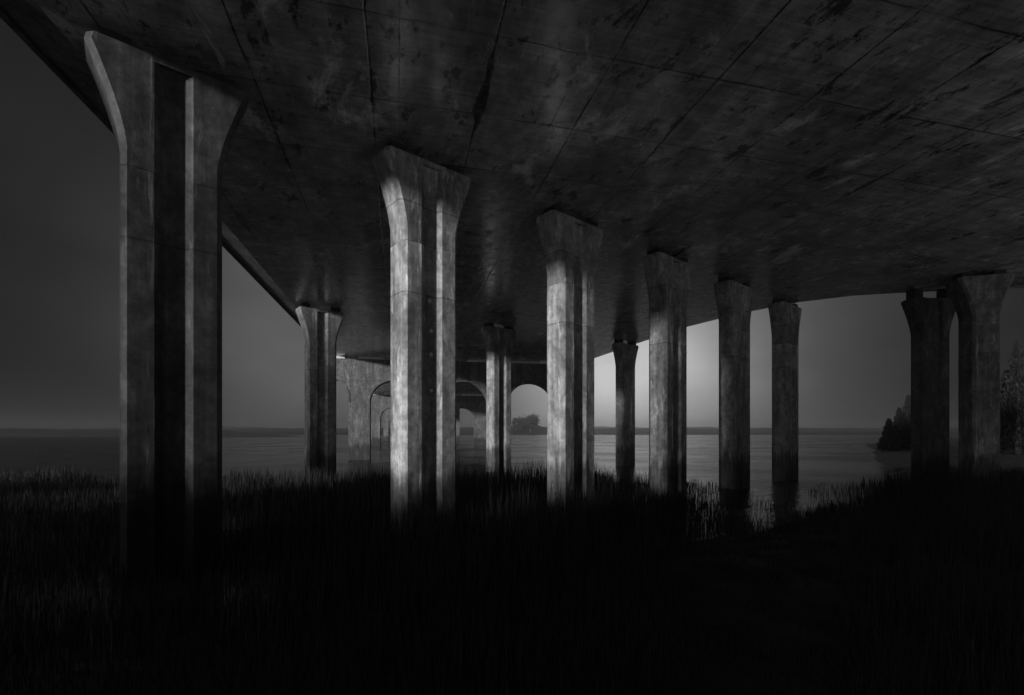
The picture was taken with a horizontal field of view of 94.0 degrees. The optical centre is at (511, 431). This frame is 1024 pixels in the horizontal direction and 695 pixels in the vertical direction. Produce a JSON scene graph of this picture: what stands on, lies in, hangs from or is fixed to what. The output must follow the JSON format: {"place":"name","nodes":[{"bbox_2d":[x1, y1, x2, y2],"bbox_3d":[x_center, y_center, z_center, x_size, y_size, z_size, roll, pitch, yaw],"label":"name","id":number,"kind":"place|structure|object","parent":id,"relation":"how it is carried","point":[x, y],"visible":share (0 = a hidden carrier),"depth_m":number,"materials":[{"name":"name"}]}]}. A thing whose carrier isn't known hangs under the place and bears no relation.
{"place":"outdoors","nodes":[
{"label":"outdoors","id":0,"kind":"place"},
{"bbox_2d":[0,428,303,437],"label":"hills","id":1,"kind":"structure","parent":0,"point":[10,432],"depth_m":187.75,"materials":[{"name":"grey"}]},
{"bbox_2d":[0,425,957,431],"bbox_3d":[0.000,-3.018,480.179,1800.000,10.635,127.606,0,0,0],"label":"hills","id":2,"kind":"structure","parent":0,"point":[541,429],"depth_m":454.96,"materials":[{"name":"grey"}]},
{"bbox_2d":[0,435,1011,680],"bbox_3d":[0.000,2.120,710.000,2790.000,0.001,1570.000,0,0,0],"label":"water","id":3,"kind":"structure","parent":0,"point":[835,460],"depth_m":17.88,"materials":[{"name":"black liquid"}]},
{"bbox_2d":[0,431,1023,694],"bbox_3d":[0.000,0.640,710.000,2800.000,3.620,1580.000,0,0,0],"label":"ground","id":4,"kind":"structure","parent":0,"point":[96,455],"depth_m":4.46,"materials":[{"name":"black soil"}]},
{"bbox_2d":[84,26,248,580],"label":"flared column","id":5,"kind":"structure","parent":4,"relation":"on","point":[174,126],"depth_m":7.13,"materials":[{"name":"concrete"}]},
{"bbox_2d":[0,0,1023,395],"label":"viaduct deck","id":6,"kind":"structure","parent":5,"relation":"on","point":[792,150],"depth_m":9.19,"materials":[{"name":"concrete"}]},
{"bbox_2d":[296,303,344,477],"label":"flared column","id":7,"kind":"structure","parent":4,"relation":"on","point":[320,328],"depth_m":21.50,"materials":[{"name":"concrete"}]},
{"bbox_2d":[383,408,459,440],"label":"arched pier wall","id":8,"kind":"structure","parent":4,"relation":"on","point":[386,417],"depth_m":107.63,"materials":[{"name":"concrete"}]},
{"bbox_2d":[373,140,470,536],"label":"flared column","id":9,"kind":"structure","parent":4,"relation":"on","point":[424,199],"depth_m":9.70,"materials":[{"name":"concrete"}]},
{"bbox_2d":[371,393,485,445],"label":"arched pier wall","id":10,"kind":"structure","parent":4,"relation":"on","point":[475,405],"depth_m":72.46,"materials":[{"name":"concrete"}]},
{"bbox_2d":[336,356,546,459],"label":"arched pier wall","id":11,"kind":"structure","parent":4,"relation":"on","point":[362,379],"depth_m":36.13,"materials":[{"name":"concrete"}]},
{"bbox_2d":[481,323,516,471],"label":"flared column","id":12,"kind":"structure","parent":4,"relation":"on","point":[498,342],"depth_m":25.25,"materials":[{"name":"concrete"}]},
{"bbox_2d":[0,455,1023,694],"bbox_3d":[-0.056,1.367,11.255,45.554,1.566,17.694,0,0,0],"label":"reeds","id":13,"kind":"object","parent":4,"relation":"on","point":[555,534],"visible":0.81,"depth_m":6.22,"materials":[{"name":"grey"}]},
{"bbox_2d":[511,415,527,430],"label":"tree","id":14,"kind":"object","parent":4,"relation":"on","point":[514,425],"visible":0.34,"depth_m":436.18,"materials":[{"name":"grey plant"}]},
{"bbox_2d":[514,413,539,431],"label":"tree","id":15,"kind":"object","parent":4,"relation":"on","point":[530,422],"visible":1,"depth_m":425.65,"materials":[{"name":"grey plant"}]},
{"bbox_2d":[536,205,603,511],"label":"flared column","id":16,"kind":"structure","parent":4,"relation":"on","point":[571,246],"depth_m":12.32,"materials":[{"name":"concrete"}]},
{"bbox_2d":[612,340,638,465],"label":"flared column","id":17,"kind":"structure","parent":4,"relation":"on","point":[625,355],"depth_m":29.92,"materials":[{"name":"concrete"}]},
{"bbox_2d":[642,248,692,499],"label":"flared column","id":18,"kind":"structure","parent":4,"relation":"on","point":[668,277],"depth_m":15.04,"materials":[{"name":"concrete"}]},
{"bbox_2d":[714,276,754,489],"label":"flared column","id":19,"kind":"structure","parent":4,"relation":"on","point":[734,300],"depth_m":17.73,"materials":[{"name":"concrete"}]},
{"bbox_2d":[768,298,801,481],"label":"flared column","id":20,"kind":"structure","parent":4,"relation":"on","point":[785,316],"depth_m":20.57,"materials":[{"name":"concrete"}]},
{"bbox_2d":[876,418,901,450],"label":"cypress tree","id":21,"kind":"object","parent":4,"relation":"on","point":[888,440],"visible":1,"depth_m":47.62,"materials":[{"name":"grey plant"}]},
{"bbox_2d":[892,407,910,449],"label":"cypress tree","id":22,"kind":"object","parent":4,"relation":"on","point":[898,423],"visible":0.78,"depth_m":48.52,"materials":[{"name":"grey plant"}]},
{"bbox_2d":[900,395,910,449],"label":"cypress tree","id":23,"kind":"object","parent":4,"relation":"on","point":[906,408],"visible":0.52,"depth_m":48.68,"materials":[{"name":"grey plant"}]},
{"bbox_2d":[901,288,955,478],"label":"flared column","id":24,"kind":"structure","parent":4,"relation":"on","point":[929,320],"depth_m":18.86,"materials":[{"name":"concrete"}]},
{"bbox_2d":[945,270,1014,484],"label":"flared column","id":25,"kind":"structure","parent":4,"relation":"on","point":[977,300],"depth_m":16.77,"materials":[{"name":"concrete"}]},
{"bbox_2d":[1000,339,1023,453],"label":"cypress tree","id":26,"kind":"object","parent":4,"relation":"on","point":[1015,375],"visible":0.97,"depth_m":41.81,"materials":[{"name":"grey plant"}]},
{"bbox_2d":[1000,369,1023,452],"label":"cypress tree","id":27,"kind":"object","parent":4,"relation":"on","point":[1002,384],"visible":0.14,"depth_m":43.44,"materials":[{"name":"grey plant"}]},
{"bbox_2d":[0,18,1023,428],"label":"sky","id":28,"kind":"structure","parent":0,"point":[60,164],"materials":[{"name":"grey"}]}
]}

